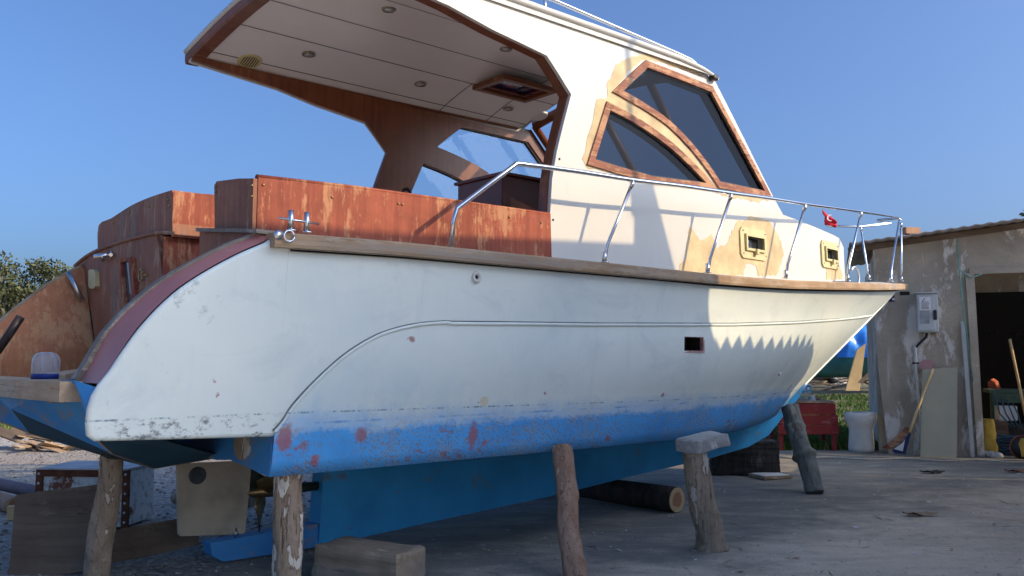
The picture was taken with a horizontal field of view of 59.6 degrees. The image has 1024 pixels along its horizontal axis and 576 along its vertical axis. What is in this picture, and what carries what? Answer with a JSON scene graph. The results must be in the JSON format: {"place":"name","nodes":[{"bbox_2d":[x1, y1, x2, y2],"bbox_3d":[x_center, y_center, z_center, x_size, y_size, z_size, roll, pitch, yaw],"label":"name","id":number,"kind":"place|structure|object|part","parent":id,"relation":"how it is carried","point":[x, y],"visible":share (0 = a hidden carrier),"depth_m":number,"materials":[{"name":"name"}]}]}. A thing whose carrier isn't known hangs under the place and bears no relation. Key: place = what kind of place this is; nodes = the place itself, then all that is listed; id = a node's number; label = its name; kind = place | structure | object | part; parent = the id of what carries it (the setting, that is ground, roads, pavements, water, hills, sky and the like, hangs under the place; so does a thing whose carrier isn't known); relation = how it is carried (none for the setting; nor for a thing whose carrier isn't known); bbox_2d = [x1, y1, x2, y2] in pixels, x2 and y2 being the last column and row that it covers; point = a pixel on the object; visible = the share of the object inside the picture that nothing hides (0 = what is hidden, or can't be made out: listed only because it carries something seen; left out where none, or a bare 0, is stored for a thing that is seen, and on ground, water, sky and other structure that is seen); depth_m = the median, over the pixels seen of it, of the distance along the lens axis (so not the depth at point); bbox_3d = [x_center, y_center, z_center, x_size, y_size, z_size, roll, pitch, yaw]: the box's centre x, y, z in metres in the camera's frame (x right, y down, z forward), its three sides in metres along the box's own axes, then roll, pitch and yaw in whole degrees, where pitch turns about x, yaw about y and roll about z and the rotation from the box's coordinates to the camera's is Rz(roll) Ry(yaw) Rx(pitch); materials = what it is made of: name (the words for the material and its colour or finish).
{"place":"outdoors","nodes":[
{"label":"outdoors","id":0,"kind":"place"},
{"bbox_2d":[0,422,12,429],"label":"grass","id":1,"kind":"structure","parent":0,"point":[6,426],"depth_m":16.24,"materials":[{"name":"green plant"}]},
{"bbox_2d":[0,437,313,575],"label":"gravel","id":2,"kind":"structure","parent":0,"point":[195,556],"depth_m":6.49,"materials":[{"name":"grey gravel"}]},
{"bbox_2d":[0,492,14,512],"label":"log","id":3,"kind":"object","parent":2,"relation":"on","point":[6,500],"visible":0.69,"depth_m":7.25,"materials":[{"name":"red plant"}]},
{"bbox_2d":[0,478,34,494],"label":"pipe","id":4,"kind":"object","parent":2,"relation":"on","point":[13,487],"visible":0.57,"depth_m":7.76,"materials":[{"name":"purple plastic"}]},
{"bbox_2d":[24,440,68,452],"bbox_3d":[-6.345,2.164,12.194,0.574,0.015,0.185,14,-4,11],"label":"wood scrap","id":5,"kind":"object","parent":2,"relation":"on","point":[54,449],"visible":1,"depth_m":12.15,"materials":[{"name":"beige wood"}]},
{"bbox_2d":[63,446,73,449],"bbox_3d":[-5.850,2.078,12.311,0.644,0.024,0.105,-26,-21,-5],"label":"wood scrap","id":6,"kind":"object","parent":2,"relation":"on","point":[67,447],"visible":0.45,"depth_m":12.26,"materials":[{"name":"brown wood"}]},
{"bbox_2d":[35,460,153,528],"bbox_3d":[-3.185,1.582,6.893,0.725,0.439,0.504,0,-5,4],"label":"rusty cabinet","id":7,"kind":"object","parent":2,"relation":"on","point":[137,495],"visible":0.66,"depth_m":6.69,"materials":[{"name":"white metal"}]},
{"bbox_2d":[171,491,255,506],"bbox_3d":[-2.577,1.817,7.705,0.795,0.109,0.112,-2,-5,18],"label":"log","id":8,"kind":"object","parent":2,"relation":"on","point":[251,501],"visible":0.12,"depth_m":7.61,"materials":[{"name":"brown wood"}]},
{"bbox_2d":[0,377,1023,575],"bbox_3d":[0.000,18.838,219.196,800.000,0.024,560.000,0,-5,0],"label":"ground","id":9,"kind":"structure","parent":0,"point":[670,540],"depth_m":6.61,"materials":[{"name":"grey concrete"}]},
{"bbox_2d":[7,505,14,520],"bbox_3d":[-3.921,1.761,7.006,0.055,0.110,0.050,1,-5,-17],"label":"wood offcut","id":10,"kind":"object","parent":9,"relation":"on","point":[10,512],"visible":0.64,"depth_m":6.98,"materials":[{"name":"brown wood"}]},
{"bbox_2d":[0,250,40,317],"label":"tree","id":11,"kind":"object","parent":9,"relation":"on","point":[20,292],"visible":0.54,"depth_m":42.10,"materials":[{"name":"green plant"}]},
{"bbox_2d":[15,440,40,451],"bbox_3d":[-6.622,2.175,12.285,0.352,0.025,0.191,22,-12,12],"label":"wood scrap","id":12,"kind":"object","parent":9,"relation":"on","point":[35,449],"visible":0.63,"depth_m":12.22,"materials":[{"name":"beige wood"}]},
{"bbox_2d":[4,256,73,314],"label":"tree","id":13,"kind":"object","parent":9,"relation":"on","point":[45,269],"visible":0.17,"depth_m":42.94,"materials":[{"name":"green plant"}]},
{"bbox_2d":[36,441,65,448],"bbox_3d":[-6.289,2.177,12.261,0.188,0.026,0.390,-24,-32,23],"label":"wood scrap","id":14,"kind":"object","parent":9,"relation":"on","point":[48,444],"visible":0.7,"depth_m":12.17,"materials":[{"name":"beige wood"}]},
{"bbox_2d":[9,485,96,575],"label":"plywood board","id":15,"kind":"object","parent":9,"relation":"on","point":[49,532],"visible":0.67,"depth_m":5.30,"materials":[{"name":"grey wood"}]},
{"bbox_2d":[83,453,123,575],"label":"timber prop","id":16,"kind":"object","parent":9,"relation":"on","point":[103,521],"visible":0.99,"depth_m":4.97,"materials":[{"name":"brown wood"}]},
{"bbox_2d":[111,519,198,562],"bbox_3d":[-2.228,1.564,5.544,0.550,0.242,0.056,2,-5,-24],"label":"long board","id":17,"kind":"object","parent":9,"relation":"on","point":[142,541],"visible":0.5,"depth_m":5.52,"materials":[{"name":"brown wood"}]},
{"bbox_2d":[272,474,303,575],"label":"timber prop","id":18,"kind":"object","parent":9,"relation":"on","point":[288,520],"visible":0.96,"depth_m":4.54,"materials":[{"name":"brown wood"}]},
{"bbox_2d":[0,0,907,561],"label":"motor boat","id":19,"kind":"object","parent":18,"relation":"on","point":[642,274],"visible":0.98,"depth_m":5.94,"materials":[{"name":"paint"}]},
{"bbox_2d":[0,315,24,353],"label":"black pole","id":20,"kind":"object","parent":19,"relation":"on","point":[11,330],"visible":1,"depth_m":5.40,"materials":[{"name":"black metal"}]},
{"bbox_2d":[30,352,59,378],"bbox_3d":[-2.376,0.394,4.558,0.136,0.137,0.135,2,-5,-23],"label":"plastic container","id":21,"kind":"object","parent":19,"relation":"on","point":[44,376],"visible":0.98,"depth_m":4.50,"materials":[{"name":"plastic"}]},
{"bbox_3d":[-0.453,-0.891,8.447,1.522,0.530,0.059,4,-6,-41],"label":"cabin window","id":22,"kind":"part","parent":19,"relation":"part of","materials":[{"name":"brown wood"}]},
{"bbox_3d":[-0.002,-1.102,8.826,2.113,0.853,0.059,4,-6,-39],"label":"cabin window","id":23,"kind":"part","parent":19,"relation":"part of","materials":[{"name":"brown wood"}]},
{"bbox_3d":[1.079,-1.032,6.691,1.522,0.529,0.048,4,-6,-41],"label":"cabin window","id":24,"kind":"part","parent":19,"relation":"part of","materials":[{"name":"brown wood"}]},
{"bbox_3d":[1.497,-1.240,7.107,2.113,0.853,0.059,4,-6,-43],"label":"cabin window","id":25,"kind":"part","parent":19,"relation":"part of","materials":[{"name":"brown wood"}]},
{"bbox_2d":[822,209,837,227],"bbox_3d":[4.051,-0.889,11.393,0.183,0.238,0.056,0,-5,0],"label":"flag","id":26,"kind":"object","parent":19,"relation":"attached to","point":[829,220],"visible":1,"depth_m":11.39,"materials":[{"name":"red fabric"}]},
{"bbox_2d":[311,536,425,575],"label":"timber block","id":27,"kind":"object","parent":9,"relation":"on","point":[348,556],"depth_m":4.94,"materials":[{"name":"grey wood"}]},
{"bbox_2d":[0,453,1023,575],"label":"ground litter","id":28,"kind":"object","parent":9,"relation":"on","point":[656,527],"visible":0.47,"depth_m":6.25,"materials":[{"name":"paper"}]},
{"bbox_2d":[552,443,587,575],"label":"timber prop","id":29,"kind":"object","parent":9,"relation":"on","point":[573,560],"visible":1,"depth_m":5.30,"materials":[{"name":"brown wood"}]},
{"bbox_2d":[578,480,684,512],"bbox_3d":[0.603,1.804,8.157,0.211,0.211,2.234,4,-6,-42],"label":"log","id":30,"kind":"object","parent":9,"relation":"on","point":[650,496],"visible":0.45,"depth_m":7.54,"materials":[{"name":"brown wood"}]},
{"bbox_2d":[682,452,728,552],"bbox_3d":[1.270,1.389,5.923,0.338,0.712,0.235,2,-5,-22],"label":"timber prop","id":31,"kind":"object","parent":9,"relation":"on","point":[706,518],"visible":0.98,"depth_m":5.83,"materials":[{"name":"grey wood"}]},
{"bbox_2d":[675,431,730,453],"bbox_3d":[1.265,1.029,5.956,0.365,0.132,0.207,4,-6,-40],"label":"wooden block","id":32,"kind":"object","parent":31,"relation":"on","point":[702,442],"depth_m":5.88,"materials":[{"name":"grey wood"}]},
{"bbox_2d":[709,438,779,475],"bbox_3d":[2.553,1.859,9.865,0.757,0.402,0.457,-1,-5,8],"label":"timber block","id":33,"kind":"object","parent":9,"relation":"on","point":[762,455],"depth_m":9.65,"materials":[{"name":"black wood"}]},
{"bbox_2d":[748,472,791,479],"bbox_3d":[2.741,1.992,9.494,0.340,0.038,0.300,1,-5,-18],"label":"plank offcut","id":34,"kind":"object","parent":9,"relation":"on","point":[766,475],"visible":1,"depth_m":9.39,"materials":[{"name":"brown wood"}]},
{"bbox_2d":[781,403,823,493],"bbox_3d":[2.800,1.551,8.610,0.242,0.870,0.572,1,-5,-10],"label":"timber prop","id":35,"kind":"object","parent":9,"relation":"on","point":[804,455],"visible":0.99,"depth_m":8.54,"materials":[{"name":"grey wood"}]},
{"bbox_2d":[769,399,838,449],"bbox_3d":[4.121,1.931,12.693,0.826,0.681,0.633,0,-5,3],"label":"red workbench","id":36,"kind":"object","parent":9,"relation":"on","point":[820,416],"visible":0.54,"depth_m":12.40,"materials":[{"name":"paint"}]},
{"bbox_2d":[808,381,826,383],"bbox_3d":[12.638,3.974,37.532,1.186,0.060,0.278,-4,-3,-14],"label":"scrap plank","id":37,"kind":"object","parent":9,"relation":"on","point":[817,382],"visible":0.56,"depth_m":37.44,"materials":[{"name":"brown wood"}]},
{"bbox_2d":[812,377,833,379],"bbox_3d":[12.759,3.750,37.125,1.075,0.060,0.332,-4,-4,-4],"label":"scrap plank","id":38,"kind":"object","parent":9,"relation":"on","point":[822,378],"visible":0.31,"depth_m":36.97,"materials":[{"name":"brown wood"}]},
{"bbox_2d":[810,381,842,387],"bbox_3d":[13.142,4.057,38.131,2.197,0.061,0.220,11,-8,-19],"label":"scrap plank","id":39,"kind":"object","parent":9,"relation":"on","point":[826,384],"visible":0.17,"depth_m":38.14,"materials":[{"name":"brown wood"}]},
{"bbox_2d":[815,325,867,377],"bbox_3d":[14.223,2.024,33.887,6.600,2.685,3.412,2,-5,-20],"label":"covered boat","id":40,"kind":"object","parent":9,"relation":"on","point":[839,363],"visible":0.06,"depth_m":32.32,"materials":[{"name":"teal paint"}]},
{"bbox_2d":[819,380,867,390],"bbox_3d":[13.094,4.004,36.028,2.792,0.060,0.133,-17,-12,26],"label":"scrap plank","id":41,"kind":"object","parent":9,"relation":"on","point":[838,387],"visible":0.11,"depth_m":36.00,"materials":[{"name":"brown wood"}]},
{"bbox_2d":[844,411,876,451],"bbox_3d":[4.790,1.969,12.280,0.424,0.538,0.426,0,-5,0],"label":"waste bin","id":42,"kind":"object","parent":9,"relation":"on","point":[860,424],"visible":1,"depth_m":12.14,"materials":[{"name":"plastic"}]},
{"bbox_2d":[858,372,867,383],"bbox_3d":[11.585,2.716,28.976,0.860,0.780,0.200,0,-5,0],"label":"dark plank","id":43,"kind":"object","parent":9,"relation":"on","point":[863,378],"visible":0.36,"depth_m":28.86,"materials":[{"name":"brown wood"}]},
{"bbox_2d":[882,427,910,453],"bbox_3d":[4.982,1.970,11.586,0.371,0.349,0.046,-2,-5,20],"label":"bent board","id":44,"kind":"object","parent":9,"relation":"on","point":[898,439],"visible":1,"depth_m":11.56,"materials":[{"name":"brown wood"}]},
{"bbox_2d":[779,456,1023,462],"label":"rope","id":45,"kind":"object","parent":9,"relation":"on","point":[912,459],"visible":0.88,"depth_m":11.15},
{"bbox_2d":[902,511,937,515],"bbox_3d":[3.260,1.804,7.156,0.260,0.036,0.082,0,-5,0],"label":"dead leaf","id":46,"kind":"object","parent":9,"relation":"on","point":[925,513],"visible":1,"depth_m":7.14,"materials":[{"name":"brown plant"}]},
{"bbox_2d":[920,470,944,473],"bbox_3d":[4.651,2.035,9.912,0.260,0.036,0.082,0,-5,0],"label":"dead leaf","id":47,"kind":"object","parent":9,"relation":"on","point":[935,471],"visible":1,"depth_m":9.90,"materials":[{"name":"brown plant"}]},
{"bbox_2d":[846,218,1023,456],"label":"workshop shed","id":48,"kind":"structure","parent":9,"relation":"on","point":[992,253],"depth_m":11.97,"materials":[{"name":"paint"}]},
{"bbox_2d":[888,291,894,301],"bbox_3d":[5.032,0.101,12.109,0.274,0.174,0.014,-2,-5,20],"label":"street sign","id":49,"kind":"object","parent":48,"relation":"attached to","point":[892,299],"visible":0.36,"depth_m":12.07,"materials":[{"name":"metal"}]},
{"bbox_2d":[902,227,920,234],"bbox_3d":[5.343,-0.763,11.999,0.240,0.090,0.120,1,-5,-17],"label":"brick","id":50,"kind":"object","parent":48,"relation":"on","point":[907,230],"visible":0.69,"depth_m":11.94,"materials":[{"name":"orange brick"}]},
{"bbox_2d":[914,333,927,448],"bbox_3d":[5.438,1.362,11.839,0.183,1.538,0.042,-2,-5,26],"label":"conduit","id":51,"kind":"object","parent":48,"relation":"attached to","point":[915,367],"visible":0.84,"depth_m":11.86,"materials":[{"name":"grey plastic"}]},
{"bbox_2d":[912,360,933,369],"bbox_3d":[5.446,1.024,11.843,0.266,0.150,0.042,-2,-5,27],"label":"pink disc","id":52,"kind":"object","parent":48,"relation":"attached to","point":[925,364],"visible":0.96,"depth_m":11.82,"materials":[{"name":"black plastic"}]},
{"bbox_2d":[914,292,938,331],"bbox_3d":[5.493,0.322,11.832,0.283,0.525,0.215,-2,-5,20],"label":"meter box","id":53,"kind":"object","parent":48,"relation":"attached to","point":[927,318],"visible":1,"depth_m":11.75,"materials":[{"name":"grey metal"}]},
{"bbox_2d":[917,295,936,330],"bbox_3d":[5.450,0.324,11.751,0.229,0.469,0.037,-2,-5,20],"label":"door","id":54,"kind":"structure","parent":53,"relation":"in","point":[927,314],"depth_m":11.76,"materials":[{"name":"grey metal"}]},
{"bbox_2d":[956,238,981,381],"bbox_3d":[6.002,0.275,11.679,0.298,1.890,0.066,-2,-5,20],"label":"green cord","id":55,"kind":"object","parent":48,"relation":"hanging from","point":[963,307],"visible":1,"depth_m":11.70,"materials":[{"name":"plastic"}]},
{"bbox_2d":[983,419,997,451],"bbox_3d":[6.215,1.918,11.656,0.209,0.420,0.177,-2,-5,20],"label":"yellow sack","id":56,"kind":"object","parent":48,"relation":"on","point":[990,435],"visible":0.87,"depth_m":11.58,"materials":[{"name":"fabric"}]},
{"bbox_2d":[983,388,1023,419],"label":"work bench","id":57,"kind":"object","parent":48,"relation":"on","point":[1011,395],"visible":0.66,"depth_m":12.35,"materials":[{"name":"green paint"}]},
{"bbox_2d":[987,378,1000,388],"bbox_3d":[6.891,1.425,12.773,0.186,0.272,0.080,-2,-5,20],"label":"orange lid","id":58,"kind":"object","parent":57,"relation":"on","point":[993,383],"visible":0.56,"depth_m":12.76,"materials":[{"name":"plastic"}]},
{"bbox_2d":[993,391,1021,455],"bbox_3d":[6.587,1.786,11.798,0.607,0.828,0.412,-2,-5,20],"label":"hose coil","id":59,"kind":"object","parent":48,"relation":"on","point":[1002,439],"visible":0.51,"depth_m":11.83,"materials":[{"name":"black rubber"}]},
{"bbox_2d":[1008,339,1023,412],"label":"broom handle","id":60,"kind":"object","parent":48,"relation":"on","point":[1016,372],"visible":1,"depth_m":11.76,"materials":[{"name":"brown wood"}]},
{"bbox_2d":[1008,423,1023,445],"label":"crate","id":61,"kind":"object","parent":48,"relation":"on","point":[1019,430],"visible":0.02,"depth_m":12.28,"materials":[{"name":"black plastic"}]},
{"bbox_2d":[920,367,956,457],"bbox_3d":[5.529,1.606,11.584,0.488,1.152,0.155,-2,-5,20],"label":"plywood board","id":62,"kind":"object","parent":9,"relation":"on","point":[939,422],"visible":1,"depth_m":11.57,"materials":[{"name":"beige wood"}]},
{"bbox_2d":[909,368,933,432],"bbox_3d":[5.297,1.455,11.580,0.436,0.828,0.048,1,-5,-18],"label":"wooden stick","id":63,"kind":"object","parent":62,"relation":"on","point":[920,400],"visible":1,"depth_m":11.57,"materials":[{"name":"brown wood"}]},
{"bbox_2d":[960,321,974,456],"bbox_3d":[5.926,1.310,11.634,0.101,1.750,0.030,-2,-5,20],"label":"metal channel","id":64,"kind":"object","parent":9,"relation":"on","point":[967,387],"visible":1,"depth_m":11.62,"materials":[{"name":"grey metal"}]},
{"bbox_2d":[977,451,983,456],"bbox_3d":[6.062,2.146,11.561,0.093,0.090,0.099,-2,-5,20],"label":"stone","id":65,"kind":"object","parent":9,"relation":"on","point":[980,454],"visible":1,"depth_m":11.53,"materials":[{"name":"grey stone"}]},
{"bbox_2d":[989,452,995,457],"bbox_3d":[6.154,2.134,11.403,0.103,0.090,0.105,1,-5,-7],"label":"stone","id":66,"kind":"object","parent":9,"relation":"on","point":[992,455],"visible":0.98,"depth_m":11.38,"materials":[{"name":"grey stone"}]},
{"bbox_2d":[996,452,1003,458],"bbox_3d":[6.179,2.131,11.367,0.104,0.090,0.112,1,-5,-6],"label":"stone","id":67,"kind":"object","parent":9,"relation":"on","point":[999,455],"visible":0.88,"depth_m":11.33,"materials":[{"name":"grey stone"}]},
{"bbox_2d":[994,420,1008,451],"bbox_3d":[6.584,2.023,12.207,0.340,0.420,0.300,-2,-5,28],"label":"crate","id":68,"kind":"object","parent":9,"relation":"on","point":[1001,427],"visible":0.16,"depth_m":12.04,"materials":[{"name":"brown wood"}]},
{"bbox_2d":[994,405,1017,420],"bbox_3d":[6.792,1.720,12.315,0.240,0.200,0.200,0,-5,6],"label":"tin box","id":69,"kind":"object","parent":68,"relation":"on","point":[997,415],"visible":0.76,"depth_m":12.22,"materials":[{"name":"grey metal"}]},
{"bbox_2d":[1005,469,1023,471],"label":"dead leaf","id":70,"kind":"object","parent":9,"relation":"on","point":[1019,470],"visible":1,"depth_m":9.91,"materials":[{"name":"brown plant"}]},
{"bbox_2d":[1009,435,1023,458],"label":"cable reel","id":71,"kind":"object","parent":9,"relation":"on","point":[1016,446],"visible":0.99,"depth_m":11.33,"materials":[{"name":"black plastic"}]},
{"bbox_2d":[0,0,1023,289],"label":"sky","id":72,"kind":"structure","parent":0,"point":[911,110],"materials":[{"name":"blue"}]},
{"bbox_2d":[802,384,810,391],"bbox_3d":[4.149,1.429,12.688,0.185,0.320,0.192,2,-5,-23],"label":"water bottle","id":73,"kind":"object","parent":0,"point":[806,388],"visible":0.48,"depth_m":12.61,"materials":[{"name":"plastic"}]},
{"bbox_2d":[765,392,877,449],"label":"grass","id":74,"kind":"structure","parent":0,"point":[815,442],"depth_m":15.90,"materials":[{"name":"green plant"}]},
{"bbox_2d":[845,344,865,390],"bbox_3d":[11.640,2.677,30.333,0.685,1.574,1.193,-2,-5,19],"label":"plywood sheet","id":75,"kind":"object","parent":74,"relation":"on","point":[854,378],"visible":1,"depth_m":29.88,"materials":[{"name":"brown wood"}]},
{"label":"wood scrap","id":76,"kind":"object","parent":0,"visible":0},
{"bbox_2d":[0,426,25,442],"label":"wood scrap","id":77,"kind":"object","parent":76,"relation":"on","point":[7,434],"visible":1,"depth_m":12.44,"materials":[{"name":"brown wood"}]},
{"bbox_2d":[10,428,57,442],"bbox_3d":[-6.737,2.074,12.664,0.744,0.023,0.194,9,19,0],"label":"wood scrap","id":78,"kind":"object","parent":76,"relation":"on","point":[26,434],"visible":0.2,"depth_m":12.60,"materials":[{"name":"brown wood"}]},
{"label":"wood scrap","id":79,"kind":"object","parent":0,"visible":0},
{"bbox_2d":[12,443,35,448],"bbox_3d":[-6.566,2.153,12.275,0.118,0.021,0.738,11,-4,8],"label":"wood scrap","id":80,"kind":"object","parent":79,"relation":"on","point":[28,445],"visible":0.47,"depth_m":12.04,"materials":[{"name":"beige wood"}]},
{"bbox_3d":[14.761,4.037,39.727,1.319,0.060,0.101,-12,-3,-7],"label":"scrap plank","id":81,"kind":"object","parent":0,"visible":0},
{"bbox_2d":[824,378,836,382],"bbox_3d":[14.191,4.131,39.797,0.550,0.210,0.550,0,-5,0],"label":"old tyre","id":82,"kind":"object","parent":81,"relation":"on","point":[831,380],"visible":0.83,"depth_m":39.58,"materials":[{"name":"black rubber"}]}
]}

